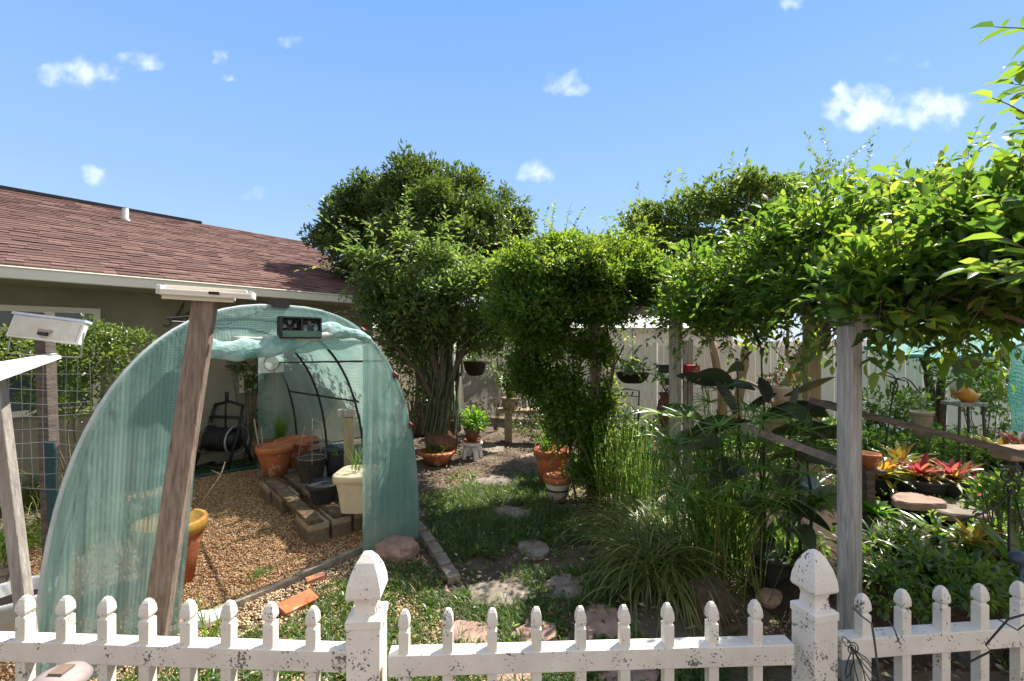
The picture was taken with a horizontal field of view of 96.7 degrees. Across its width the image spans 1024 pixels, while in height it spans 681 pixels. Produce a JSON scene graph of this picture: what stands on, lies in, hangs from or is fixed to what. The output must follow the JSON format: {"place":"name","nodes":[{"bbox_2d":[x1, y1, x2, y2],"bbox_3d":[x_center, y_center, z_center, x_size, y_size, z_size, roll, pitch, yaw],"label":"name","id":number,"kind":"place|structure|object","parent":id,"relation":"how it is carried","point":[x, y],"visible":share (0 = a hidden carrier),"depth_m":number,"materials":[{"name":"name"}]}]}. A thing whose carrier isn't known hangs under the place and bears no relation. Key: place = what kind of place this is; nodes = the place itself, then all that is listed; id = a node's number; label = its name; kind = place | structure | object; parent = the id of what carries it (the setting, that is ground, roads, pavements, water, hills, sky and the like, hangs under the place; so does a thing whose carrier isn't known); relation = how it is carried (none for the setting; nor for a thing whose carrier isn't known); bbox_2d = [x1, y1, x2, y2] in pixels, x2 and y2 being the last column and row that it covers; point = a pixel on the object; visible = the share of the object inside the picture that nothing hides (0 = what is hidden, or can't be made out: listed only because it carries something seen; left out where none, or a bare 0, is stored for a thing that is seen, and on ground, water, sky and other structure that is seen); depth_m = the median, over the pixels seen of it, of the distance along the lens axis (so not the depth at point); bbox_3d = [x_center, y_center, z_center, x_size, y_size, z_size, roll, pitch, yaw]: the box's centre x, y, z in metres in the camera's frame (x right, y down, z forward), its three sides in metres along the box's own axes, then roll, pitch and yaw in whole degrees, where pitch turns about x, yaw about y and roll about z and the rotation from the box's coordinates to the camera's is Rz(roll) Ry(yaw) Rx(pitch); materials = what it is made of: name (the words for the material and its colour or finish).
{"place":"outdoors","nodes":[
{"label":"outdoors","id":0,"kind":"place"},
{"bbox_2d":[0,341,1023,680],"bbox_3d":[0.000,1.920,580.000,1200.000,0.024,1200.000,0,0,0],"label":"ground","id":1,"kind":"structure","parent":0,"point":[650,631],"depth_m":3.98,"materials":[{"name":"soil"}]},
{"bbox_2d":[0,378,37,631],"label":"garden post","id":2,"kind":"object","parent":1,"relation":"on","point":[20,575],"visible":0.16,"depth_m":2.23,"materials":[{"name":"grey wood"}]},
{"bbox_2d":[0,353,60,380],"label":"board shelf","id":3,"kind":"object","parent":2,"relation":"on","point":[9,368],"visible":1,"depth_m":2.18,"materials":[{"name":"white wood"}]},
{"bbox_2d":[32,661,93,680],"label":"solar lantern","id":4,"kind":"object","parent":1,"relation":"on","point":[76,671],"visible":1,"depth_m":1.62,"materials":[{"name":"white plastic"}]},
{"bbox_2d":[0,468,362,680],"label":"gravel","id":5,"kind":"structure","parent":1,"relation":"on","point":[229,499],"depth_m":4.23,"materials":[{"name":"gravel"}]},
{"bbox_2d":[0,575,39,631],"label":"bucket","id":6,"kind":"object","parent":5,"relation":"on","point":[7,619],"visible":0.15,"depth_m":2.74,"materials":[{"name":"white plastic"}]},
{"bbox_2d":[0,313,157,482],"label":"shrub","id":7,"kind":"object","parent":5,"relation":"on","point":[116,347],"visible":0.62,"depth_m":4.87,"materials":[{"name":"plant"}]},
{"bbox_2d":[184,463,224,584],"bbox_3d":[-2.639,1.449,3.560,0.559,0.902,0.491,0,0,0],"label":"terracotta pot","id":8,"kind":"object","parent":5,"relation":"on","point":[198,524],"visible":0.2,"depth_m":3.55,"materials":[{"name":"ceramic"}]},
{"bbox_2d":[296,510,328,546],"bbox_3d":[-1.923,1.805,4.385,0.185,0.190,0.390,0,0,-41],"label":"cinder block","id":9,"kind":"object","parent":5,"relation":"on","point":[313,534],"depth_m":4.26,"materials":[{"name":"concrete"}]},
{"bbox_2d":[264,477,313,517],"bbox_3d":[-2.466,1.688,4.969,0.123,0.041,1.507,0,0,-41],"label":"plank","id":10,"kind":"object","parent":9,"relation":"on","point":[293,502],"visible":0.86,"depth_m":4.87,"materials":[{"name":"brown wood"}]},
{"bbox_2d":[318,508,350,539],"bbox_3d":[-1.767,1.805,4.533,0.185,0.190,0.390,0,0,-41],"label":"cinder block","id":11,"kind":"object","parent":5,"relation":"on","point":[339,526],"depth_m":4.39,"materials":[{"name":"concrete"}]},
{"bbox_2d":[284,473,344,517],"bbox_3d":[-2.231,1.688,5.051,0.123,0.041,1.693,0,0,-41],"label":"plank","id":12,"kind":"object","parent":11,"relation":"on","point":[332,509],"visible":0.71,"depth_m":4.94,"materials":[{"name":"brown wood"}]},
{"bbox_2d":[255,441,294,476],"bbox_3d":[-2.962,1.488,5.692,0.447,0.361,0.448,0,0,0],"label":"terracotta pot","id":13,"kind":"object","parent":12,"relation":"on","point":[274,459],"visible":1,"depth_m":5.56,"materials":[{"name":"ceramic"}]},
{"bbox_2d":[295,451,327,483],"bbox_3d":[-2.380,1.514,5.406,0.368,0.311,0.368,0,0,0],"label":"nursery pot","id":14,"kind":"object","parent":12,"relation":"on","point":[308,470],"visible":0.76,"depth_m":5.29,"materials":[{"name":"plastic"}]},
{"bbox_2d":[305,477,337,504],"bbox_3d":[-1.952,1.569,4.737,0.361,0.201,0.361,0,0,0],"label":"nursery pot","id":15,"kind":"object","parent":12,"relation":"on","point":[322,490],"visible":0.84,"depth_m":4.63,"materials":[{"name":"plastic"}]},
{"bbox_2d":[337,408,356,466],"bbox_3d":[-1.831,1.331,5.050,0.190,1.138,0.120,0,0,-11],"label":"short post","id":16,"kind":"object","parent":5,"relation":"on","point":[348,414],"visible":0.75,"depth_m":5.00,"materials":[{"name":"beige wood"}]},
{"bbox_2d":[339,504,362,532],"bbox_3d":[-1.611,1.805,4.681,0.185,0.190,0.390,0,0,-41],"label":"cinder block","id":17,"kind":"object","parent":5,"relation":"on","point":[356,522],"depth_m":4.50,"materials":[{"name":"concrete"}]},
{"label":"plank","id":18,"kind":"object","parent":17,"relation":"on","visible":0},
{"bbox_2d":[332,465,362,513],"bbox_3d":[-1.518,1.482,4.535,0.444,0.371,0.444,0,0,0],"label":"cream planter","id":19,"kind":"object","parent":18,"relation":"on","point":[347,481],"visible":0.59,"depth_m":4.36,"materials":[{"name":"plastic"}]},
{"bbox_2d":[0,185,372,499],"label":"house","id":20,"kind":"structure","parent":1,"relation":"on","point":[65,257],"depth_m":6.71,"materials":[{"name":"paint"}]},
{"bbox_2d":[0,305,99,417],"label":"window","id":21,"kind":"structure","parent":20,"relation":"in","point":[6,316],"depth_m":5.45,"materials":[{"name":"white glass"}]},
{"bbox_2d":[195,392,254,470],"bbox_3d":[-4.323,1.327,6.820,0.630,1.135,0.530,0,0,12],"label":"hose reel","id":22,"kind":"object","parent":1,"relation":"on","point":[226,439],"visible":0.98,"depth_m":6.72,"materials":[{"name":"black plastic"}]},
{"bbox_2d":[36,300,418,680],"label":"greenhouse tunnel","id":23,"kind":"structure","parent":1,"relation":"on","point":[100,541],"depth_m":2.78,"materials":[{"name":"plastic"}]},
{"bbox_2d":[33,312,60,558],"bbox_3d":[-2.922,0.661,2.887,0.189,1.679,0.096,0,0,0],"label":"garden post","id":24,"kind":"object","parent":23,"relation":"attached to","point":[47,465],"visible":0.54,"depth_m":2.87,"materials":[{"name":"brown wood"}]},
{"bbox_2d":[6,311,92,357],"bbox_3d":[-2.658,-0.034,2.599,0.451,0.268,0.089,0,0,0],"label":"lamp","id":25,"kind":"object","parent":24,"relation":"attached to","point":[48,328],"visible":0.97,"depth_m":2.58,"materials":[{"name":"white plastic"}]},
{"bbox_2d":[8,358,91,489],"bbox_3d":[-2.805,0.504,2.750,0.539,0.796,0.003,0,0,0],"label":"wire mesh","id":26,"kind":"object","parent":23,"relation":"attached to","point":[22,443],"visible":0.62,"depth_m":2.75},
{"bbox_2d":[210,322,370,361],"bbox_3d":[-1.615,-0.002,3.398,0.051,0.295,1.280,0,0,38],"label":"rolled door","id":27,"kind":"structure","parent":23,"relation":"in","point":[241,349],"depth_m":3.23,"materials":[{"name":"plastic"}]},
{"bbox_2d":[274,435,318,468],"bbox_3d":[-2.869,1.488,6.070,0.545,0.361,0.545,0,0,0],"label":"terracotta bowl","id":28,"kind":"object","parent":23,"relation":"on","point":[305,446],"visible":0.62,"depth_m":5.93,"materials":[{"name":"ceramic"}]},
{"bbox_2d":[277,316,321,338],"bbox_3d":[-1.589,-0.095,3.410,0.071,0.162,0.312,0,0,38],"label":"vent fan","id":29,"kind":"object","parent":23,"relation":"attached to","point":[290,327],"visible":0.99,"depth_m":3.39},
{"bbox_2d":[225,357,270,459],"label":"shrub","id":30,"kind":"object","parent":1,"relation":"on","point":[245,371],"visible":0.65,"depth_m":7.22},
{"bbox_2d":[210,545,362,609],"bbox_3d":[-1.962,1.893,3.266,0.084,0.080,2.144,0,0,36],"label":"edging timber","id":31,"kind":"object","parent":1,"relation":"on","point":[325,565],"visible":0.38,"depth_m":3.62,"materials":[{"name":"grey wood"}]},
{"bbox_2d":[89,551,485,680],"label":"pale gravel","id":32,"kind":"structure","parent":1,"relation":"on","point":[242,616],"depth_m":3.19,"materials":[{"name":"gravel"}]},
{"bbox_2d":[135,300,218,673],"bbox_3d":[-1.835,0.756,2.506,0.114,2.011,0.373,0,0,42],"label":"leaning post","id":33,"kind":"object","parent":32,"relation":"on","point":[167,551],"visible":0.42,"depth_m":2.49,"materials":[{"name":"brown wood"}]},
{"bbox_2d":[156,284,255,302],"bbox_3d":[-1.714,-0.263,2.574,0.451,0.095,0.166,0,0,-22],"label":"light fixture","id":34,"kind":"object","parent":33,"relation":"on","point":[178,292],"visible":1,"depth_m":2.53,"materials":[{"name":"white plastic"}]},
{"bbox_2d":[277,588,318,617],"bbox_3d":[-1.529,1.880,3.256,0.136,0.072,0.244,0,0,37],"label":"brick shard","id":35,"kind":"object","parent":1,"relation":"on","point":[293,603],"visible":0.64,"depth_m":3.24,"materials":[{"name":"brick"}]},
{"bbox_2d":[345,551,387,680],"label":"fence post","id":36,"kind":"object","parent":1,"relation":"on","point":[366,637],"visible":1,"depth_m":1.86,"materials":[{"name":"wood"}]},
{"bbox_2d":[0,595,345,680],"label":"picket fence","id":37,"kind":"object","parent":36,"relation":"attached to","point":[25,647],"visible":0.98,"depth_m":1.95,"materials":[{"name":"white wood"}]},
{"bbox_2d":[388,599,793,680],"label":"picket fence","id":38,"kind":"object","parent":36,"relation":"attached to","point":[711,652],"visible":1,"depth_m":1.92,"materials":[{"name":"white wood"}]},
{"bbox_2d":[374,535,419,563],"bbox_3d":[-1.003,1.830,3.979,0.401,0.186,0.293,0,0,0],"label":"rock","id":39,"kind":"object","parent":1,"relation":"on","point":[393,547],"visible":0.88,"depth_m":3.90,"materials":[{"name":"red stone"}]},
{"bbox_2d":[375,342,438,434],"bbox_3d":[-1.742,0.740,8.222,1.400,2.325,1.348,0,0,0],"label":"shrub","id":40,"kind":"object","parent":1,"relation":"on","point":[412,411],"visible":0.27,"depth_m":8.09,"materials":[{"name":"green plant"}]},
{"bbox_2d":[294,184,540,432],"bbox_3d":[-0.871,-0.203,6.922,4.115,4.224,2.733,0,0,0],"label":"tree","id":41,"kind":"object","parent":1,"relation":"on","point":[405,310],"visible":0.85,"depth_m":6.57,"materials":[{"name":"plant"}]},
{"bbox_2d":[296,138,539,435],"bbox_3d":[-1.776,-0.938,9.018,4.378,5.718,2.990,0,0,20],"label":"evergreen tree","id":42,"kind":"object","parent":1,"relation":"on","point":[486,217],"visible":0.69,"depth_m":8.53,"materials":[{"name":"green plant"}]},
{"bbox_2d":[116,558,744,680],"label":"front grass","id":43,"kind":"structure","parent":1,"relation":"on","point":[691,672],"depth_m":2.96,"materials":[{"name":"plant"}]},
{"bbox_2d":[425,420,457,457],"bbox_3d":[-1.129,1.580,7.300,0.540,0.640,0.540,0,0,0],"label":"garden urn","id":44,"kind":"object","parent":1,"relation":"on","point":[450,439],"visible":0.34,"depth_m":7.10,"materials":[{"name":"ceramic"}]},
{"bbox_2d":[420,338,461,435],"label":"climbing cactus","id":45,"kind":"object","parent":44,"relation":"in","point":[453,410],"visible":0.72,"depth_m":7.07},
{"bbox_2d":[199,469,693,680],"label":"weeds","id":46,"kind":"object","parent":1,"relation":"on","point":[602,636],"visible":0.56,"depth_m":3.56,"materials":[{"name":"plant"}]},
{"bbox_2d":[453,620,486,643],"bbox_3d":[-0.272,1.903,2.948,0.325,0.034,0.267,0,0,0],"label":"stepping stone","id":47,"kind":"object","parent":1,"relation":"on","point":[467,628],"visible":0.36,"depth_m":2.96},
{"bbox_2d":[461,441,482,459],"bbox_3d":[-0.642,1.769,7.362,0.340,0.268,0.340,0,0,0],"label":"garden stool","id":48,"kind":"object","parent":1,"relation":"on","point":[476,448],"visible":0.88,"depth_m":7.26,"materials":[{"name":"concrete"}]},
{"bbox_2d":[463,438,481,442],"bbox_3d":[-0.642,1.619,7.362,0.320,0.032,0.320,0,0,0],"label":"saucer","id":49,"kind":"object","parent":48,"relation":"on","point":[477,441],"visible":0.73,"depth_m":7.32,"materials":[{"name":"ceramic"}]},
{"bbox_2d":[464,428,479,440],"bbox_3d":[-0.642,1.518,7.362,0.273,0.191,0.273,0,0,0],"label":"terracotta pot","id":50,"kind":"object","parent":49,"relation":"on","point":[471,435],"visible":0.78,"depth_m":7.27,"materials":[{"name":"ceramic"}]},
{"bbox_2d":[459,404,490,433],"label":"potted plant","id":51,"kind":"object","parent":50,"relation":"in","point":[476,416],"visible":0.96,"depth_m":7.34,"materials":[{"name":"green plant"}]},
{"bbox_2d":[438,345,514,430],"bbox_3d":[-0.458,0.649,9.599,2.638,2.509,1.320,0,0,16],"label":"shrub","id":52,"kind":"object","parent":1,"relation":"on","point":[498,415],"visible":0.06,"depth_m":9.57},
{"bbox_2d":[462,355,497,412],"bbox_3d":[-0.673,0.549,9.340,0.800,1.956,0.320,0,0,0],"label":"hammock chair","id":53,"kind":"object","parent":52,"relation":"hanging from","point":[475,393],"visible":0.72,"depth_m":9.30,"materials":[{"name":"fabric"}]},
{"bbox_2d":[466,577,536,608],"bbox_3d":[-0.096,1.903,3.408,0.486,0.034,0.383,0,0,-20],"label":"stepping stone","id":54,"kind":"object","parent":1,"relation":"on","point":[485,586],"visible":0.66,"depth_m":3.42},
{"bbox_2d":[419,469,652,641],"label":"path grass","id":55,"kind":"structure","parent":1,"relation":"on","point":[466,496],"depth_m":4.39,"materials":[{"name":"plant"}]},
{"bbox_2d":[391,447,696,673],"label":"fallen leaves","id":56,"kind":"object","parent":1,"relation":"on","point":[543,622],"visible":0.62,"depth_m":4.07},
{"bbox_2d":[533,445,568,483],"bbox_3d":[0.528,1.669,6.060,0.491,0.461,0.491,0,0,0],"label":"terracotta pot","id":57,"kind":"object","parent":1,"relation":"on","point":[544,465],"visible":0.51,"depth_m":5.89,"materials":[{"name":"ceramic"}]},
{"bbox_2d":[543,472,571,502],"bbox_3d":[0.543,1.757,5.436,0.338,0.286,0.338,0,0,0],"label":"terracotta pot","id":58,"kind":"object","parent":1,"relation":"on","point":[555,483],"visible":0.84,"depth_m":5.33,"materials":[{"name":"ceramic"}]},
{"bbox_2d":[540,573,585,602],"bbox_3d":[0.406,1.903,3.492,0.318,0.034,0.421,0,0,41],"label":"stepping stone","id":59,"kind":"object","parent":1,"relation":"on","point":[559,581],"visible":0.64,"depth_m":3.50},
{"bbox_2d":[584,604,618,639],"bbox_3d":[0.588,1.903,3.058,0.315,0.034,0.429,0,0,0],"label":"stepping stone","id":60,"kind":"object","parent":1,"relation":"on","point":[597,625],"visible":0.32,"depth_m":3.06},
{"bbox_2d":[578,400,670,520],"bbox_3d":[1.360,1.288,5.130,1.183,1.228,1.127,0,0,-30],"label":"umbrella sedge","id":61,"kind":"object","parent":1,"relation":"on","point":[634,475],"visible":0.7,"depth_m":4.96,"materials":[{"name":"plant"}]},
{"bbox_2d":[557,470,740,583],"bbox_3d":[1.296,1.785,4.245,1.908,0.933,1.839,0,0,0],"label":"lilyturf","id":62,"kind":"object","parent":1,"relation":"on","point":[604,514],"visible":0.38,"depth_m":4.32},
{"bbox_2d":[545,489,784,638],"bbox_3d":[1.204,1.774,3.587,1.894,0.924,1.834,0,0,0],"label":"lilyturf","id":63,"kind":"object","parent":1,"relation":"on","point":[656,565],"visible":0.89,"depth_m":3.40,"materials":[{"name":"plant"}]},
{"bbox_2d":[683,341,699,472],"bbox_3d":[2.527,0.950,6.504,0.266,1.900,0.322,0,0,0],"label":"post","id":64,"kind":"object","parent":1,"relation":"on","point":[688,365],"visible":0.38,"depth_m":6.54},
{"bbox_2d":[377,342,1023,444],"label":"privacy fence","id":65,"kind":"object","parent":1,"relation":"on","point":[648,393],"visible":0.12,"depth_m":9.42,"materials":[{"name":"wood"}]},
{"bbox_2d":[403,428,1008,680],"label":"leaf litter","id":66,"kind":"object","parent":1,"relation":"on","point":[881,665],"visible":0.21,"depth_m":3.69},
{"bbox_2d":[687,576,735,627],"bbox_3d":[1.369,1.836,3.155,0.309,0.328,0.265,0,0,0],"label":"rock","id":67,"kind":"object","parent":1,"relation":"on","point":[703,594],"visible":0.48,"depth_m":3.08,"materials":[{"name":"brown stone"}]},
{"bbox_2d":[608,146,827,441],"bbox_3d":[3.560,-0.820,8.528,4.866,5.597,2.190,0,0,0],"label":"crape myrtle","id":68,"kind":"object","parent":1,"relation":"on","point":[716,202],"visible":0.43,"depth_m":8.39,"materials":[{"name":"green plant"}]},
{"bbox_2d":[657,330,836,588],"bbox_3d":[1.753,0.909,3.368,1.439,1.984,0.886,0,0,27],"label":"canna","id":69,"kind":"object","parent":1,"relation":"on","point":[718,378],"visible":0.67,"depth_m":3.40,"materials":[{"name":"plant"}]},
{"bbox_2d":[749,542,794,588],"bbox_3d":[1.994,1.750,3.442,0.371,0.301,0.371,0,0,0],"label":"nursery pot","id":70,"kind":"object","parent":1,"relation":"on","point":[773,568],"visible":0.32,"depth_m":3.33,"materials":[{"name":"plastic"}]},
{"bbox_2d":[590,301,1023,680],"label":"arbor","id":71,"kind":"object","parent":1,"relation":"on","point":[847,459],"visible":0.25,"depth_m":2.53,"materials":[{"name":"beige wood"}]},
{"bbox_2d":[491,312,650,510],"bbox_3d":[0.708,0.862,5.413,1.970,2.691,1.278,0,0,0],"label":"climbing vine","id":72,"kind":"object","parent":71,"relation":"attached to","point":[564,402],"visible":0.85,"depth_m":5.32,"materials":[{"name":"green plant"}]},
{"bbox_2d":[457,200,694,503],"bbox_3d":[0.929,0.094,5.478,3.101,3.802,2.044,0,0,0],"label":"climbing vine","id":73,"kind":"object","parent":71,"relation":"attached to","point":[578,277],"visible":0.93,"depth_m":5.16,"materials":[{"name":"green plant"}]},
{"bbox_2d":[615,327,658,383],"bbox_3d":[2.022,0.245,7.600,0.759,0.950,0.750,0,0,-19],"label":"hanging basket","id":74,"kind":"object","parent":71,"relation":"hanging from","point":[629,375],"visible":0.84,"depth_m":7.46,"materials":[{"name":"metal"}]},
{"bbox_2d":[756,327,822,400],"bbox_3d":[3.172,0.206,5.206,0.764,0.951,0.253,0,0,7],"label":"hanging planter","id":75,"kind":"object","parent":71,"relation":"hanging from","point":[781,389],"visible":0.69,"depth_m":5.18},
{"bbox_2d":[634,115,1023,396],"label":"climbing vine","id":76,"kind":"object","parent":71,"relation":"attached to","point":[741,288],"visible":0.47,"depth_m":3.57,"materials":[{"name":"green plant"}]},
{"bbox_2d":[766,96,1023,399],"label":"climbing vine","id":77,"kind":"object","parent":71,"relation":"attached to","point":[871,268],"visible":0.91,"depth_m":2.35,"materials":[{"name":"green plant"}]},
{"bbox_2d":[935,16,1023,287],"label":"vine spray","id":78,"kind":"object","parent":77,"relation":"attached to","point":[994,223],"visible":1,"depth_m":1.75,"materials":[{"name":"green plant"}]},
{"bbox_2d":[790,549,838,680],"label":"fence post","id":79,"kind":"object","parent":1,"relation":"on","point":[815,615],"visible":1,"depth_m":1.95,"materials":[{"name":"wood"}]},
{"bbox_2d":[838,581,1023,680],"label":"picket fence","id":80,"kind":"object","parent":79,"relation":"attached to","point":[942,637],"visible":0.96,"depth_m":2.03,"materials":[{"name":"white wood"}]},
{"bbox_2d":[653,470,1023,671],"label":"planting mound","id":81,"kind":"object","parent":1,"relation":"on","point":[789,589],"visible":0.09,"depth_m":3.16,"materials":[{"name":"soil"}]},
{"bbox_2d":[633,369,836,608],"bbox_3d":[1.691,1.042,3.485,1.804,1.625,1.654,0,0,0],"label":"umbrella sedge","id":82,"kind":"object","parent":81,"relation":"on","point":[712,505],"visible":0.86,"depth_m":3.32,"materials":[{"name":"plant"}]},
{"bbox_2d":[614,409,1023,598],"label":"ground cover","id":83,"kind":"object","parent":81,"relation":"on","point":[935,445],"visible":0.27,"depth_m":5.58,"materials":[{"name":"plant"}]},
{"bbox_2d":[835,455,929,499],"bbox_3d":[3.598,1.307,4.450,0.641,0.428,0.694,0,0,-26],"label":"bromeliad","id":84,"kind":"object","parent":81,"relation":"on","point":[884,482],"visible":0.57,"depth_m":4.35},
{"bbox_2d":[862,511,923,558],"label":"fern","id":85,"kind":"object","parent":81,"relation":"on","point":[887,533],"visible":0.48,"depth_m":3.43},
{"bbox_2d":[890,452,954,497],"bbox_3d":[3.830,1.290,4.245,0.494,0.469,0.510,0,0,-35],"label":"bromeliad","id":86,"kind":"object","parent":81,"relation":"on","point":[921,483],"visible":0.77,"depth_m":4.19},
{"bbox_2d":[871,529,989,605],"bbox_3d":[2.782,1.519,2.977,0.635,0.381,0.638,0,0,0],"label":"bromeliad","id":87,"kind":"object","parent":81,"relation":"on","point":[932,560],"visible":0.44,"depth_m":3.03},
{"bbox_2d":[862,535,1023,623],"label":"ground cover","id":88,"kind":"object","parent":81,"relation":"on","point":[989,577],"visible":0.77,"depth_m":2.76,"materials":[{"name":"plant"}]},
{"bbox_2d":[879,505,1008,668],"bbox_3d":[3.118,1.707,3.484,0.909,0.529,1.904,0,0,36],"label":"rock pile","id":89,"kind":"object","parent":81,"relation":"on","point":[963,657],"visible":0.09,"depth_m":3.75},
{"bbox_2d":[919,498,994,522],"bbox_3d":[3.754,1.430,3.829,0.524,0.060,0.434,0,0,-39],"label":"flat stone","id":90,"kind":"object","parent":89,"relation":"on","point":[950,512],"visible":0.43,"depth_m":3.73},
{"bbox_2d":[891,492,946,510],"bbox_3d":[3.480,1.390,3.946,0.436,0.060,0.317,0,0,0],"label":"flat stone","id":91,"kind":"object","parent":90,"relation":"on","point":[912,501],"visible":0.96,"depth_m":3.85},
{"bbox_2d":[920,457,986,499],"bbox_3d":[4.022,1.287,4.162,0.566,0.409,0.571,0,0,0],"label":"bromeliad","id":92,"kind":"object","parent":81,"relation":"on","point":[953,490],"visible":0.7,"depth_m":4.11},
{"bbox_2d":[922,517,1020,567],"bbox_3d":[3.323,1.459,3.236,0.567,0.306,0.629,0,0,32],"label":"bromeliad","id":93,"kind":"object","parent":81,"relation":"on","point":[978,532],"visible":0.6,"depth_m":3.25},
{"bbox_2d":[921,356,1023,469],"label":"shrub","id":94,"kind":"object","parent":81,"relation":"on","point":[985,396],"visible":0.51,"depth_m":6.21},
{"bbox_2d":[774,123,923,208],"bbox_3d":[6.343,-1.125,8.972,2.745,6.067,2.511,0,0,-16],"label":"tree","id":95,"kind":"object","parent":1,"relation":"on","point":[824,164],"visible":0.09,"depth_m":8.81,"materials":[{"name":"green plant"}]},
{"bbox_2d":[862,468,886,512],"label":"plinth","id":96,"kind":"structure","parent":1,"relation":"on","point":[868,485],"depth_m":3.96,"materials":[{"name":"grey wood"}]},
{"bbox_2d":[862,383,940,459],"bbox_3d":[5.410,1.249,6.466,1.020,1.311,0.821,0,0,40],"label":"shrub","id":97,"kind":"object","parent":1,"relation":"on","point":[900,396],"visible":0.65,"depth_m":6.42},
{"bbox_2d":[871,322,1022,425],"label":"forked tree","id":98,"kind":"object","parent":1,"relation":"on","point":[937,405],"visible":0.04,"depth_m":7.16,"materials":[{"name":"green plant"}]},
{"bbox_2d":[940,401,987,471],"bbox_3d":[5.561,1.328,5.600,0.384,1.145,0.250,0,0,0],"label":"stand","id":99,"kind":"object","parent":1,"relation":"on","point":[960,404],"visible":0.56,"depth_m":5.51,"materials":[{"name":"grey wood"}]},
{"bbox_2d":[957,464,1023,539],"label":"shrub","id":100,"kind":"object","parent":1,"relation":"on","point":[992,484],"visible":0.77,"depth_m":3.29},
{"bbox_2d":[962,465,1023,596],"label":"scroll ornament","id":101,"kind":"object","parent":1,"relation":"on","point":[1011,473],"visible":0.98,"depth_m":2.90,"materials":[{"name":"metal"}]},
{"bbox_2d":[0,0,1023,341],"label":"sky","id":102,"kind":"structure","parent":0,"point":[243,115],"materials":[{"name":"blue"}]},
{"bbox_2d":[373,313,732,392],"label":"neighbour house","id":103,"kind":"structure","parent":0,"point":[640,338],"depth_m":16.50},
{"bbox_2d":[864,329,1023,360],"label":"shade net","id":104,"kind":"object","parent":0,"point":[912,355],"visible":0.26,"depth_m":5.39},
{"bbox_2d":[1007,348,1023,431],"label":"side net","id":105,"kind":"object","parent":104,"relation":"hanging from","point":[1010,393],"visible":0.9,"depth_m":5.22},
{"bbox_3d":[3.356,1.769,3.110,0.654,0.261,0.654,0,0,0],"label":"terracotta bowl","id":106,"kind":"object","parent":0,"visible":0},
{"bbox_2d":[889,510,997,549],"bbox_3d":[3.280,1.492,3.457,0.612,0.407,0.567,0,0,0],"label":"bromeliad","id":107,"kind":"object","parent":106,"relation":"in","point":[937,531],"visible":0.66,"depth_m":3.48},
{"bbox_2d":[942,517,1023,583],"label":"bromeliad","id":108,"kind":"object","parent":106,"relation":"in","point":[1017,539],"visible":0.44,"depth_m":3.08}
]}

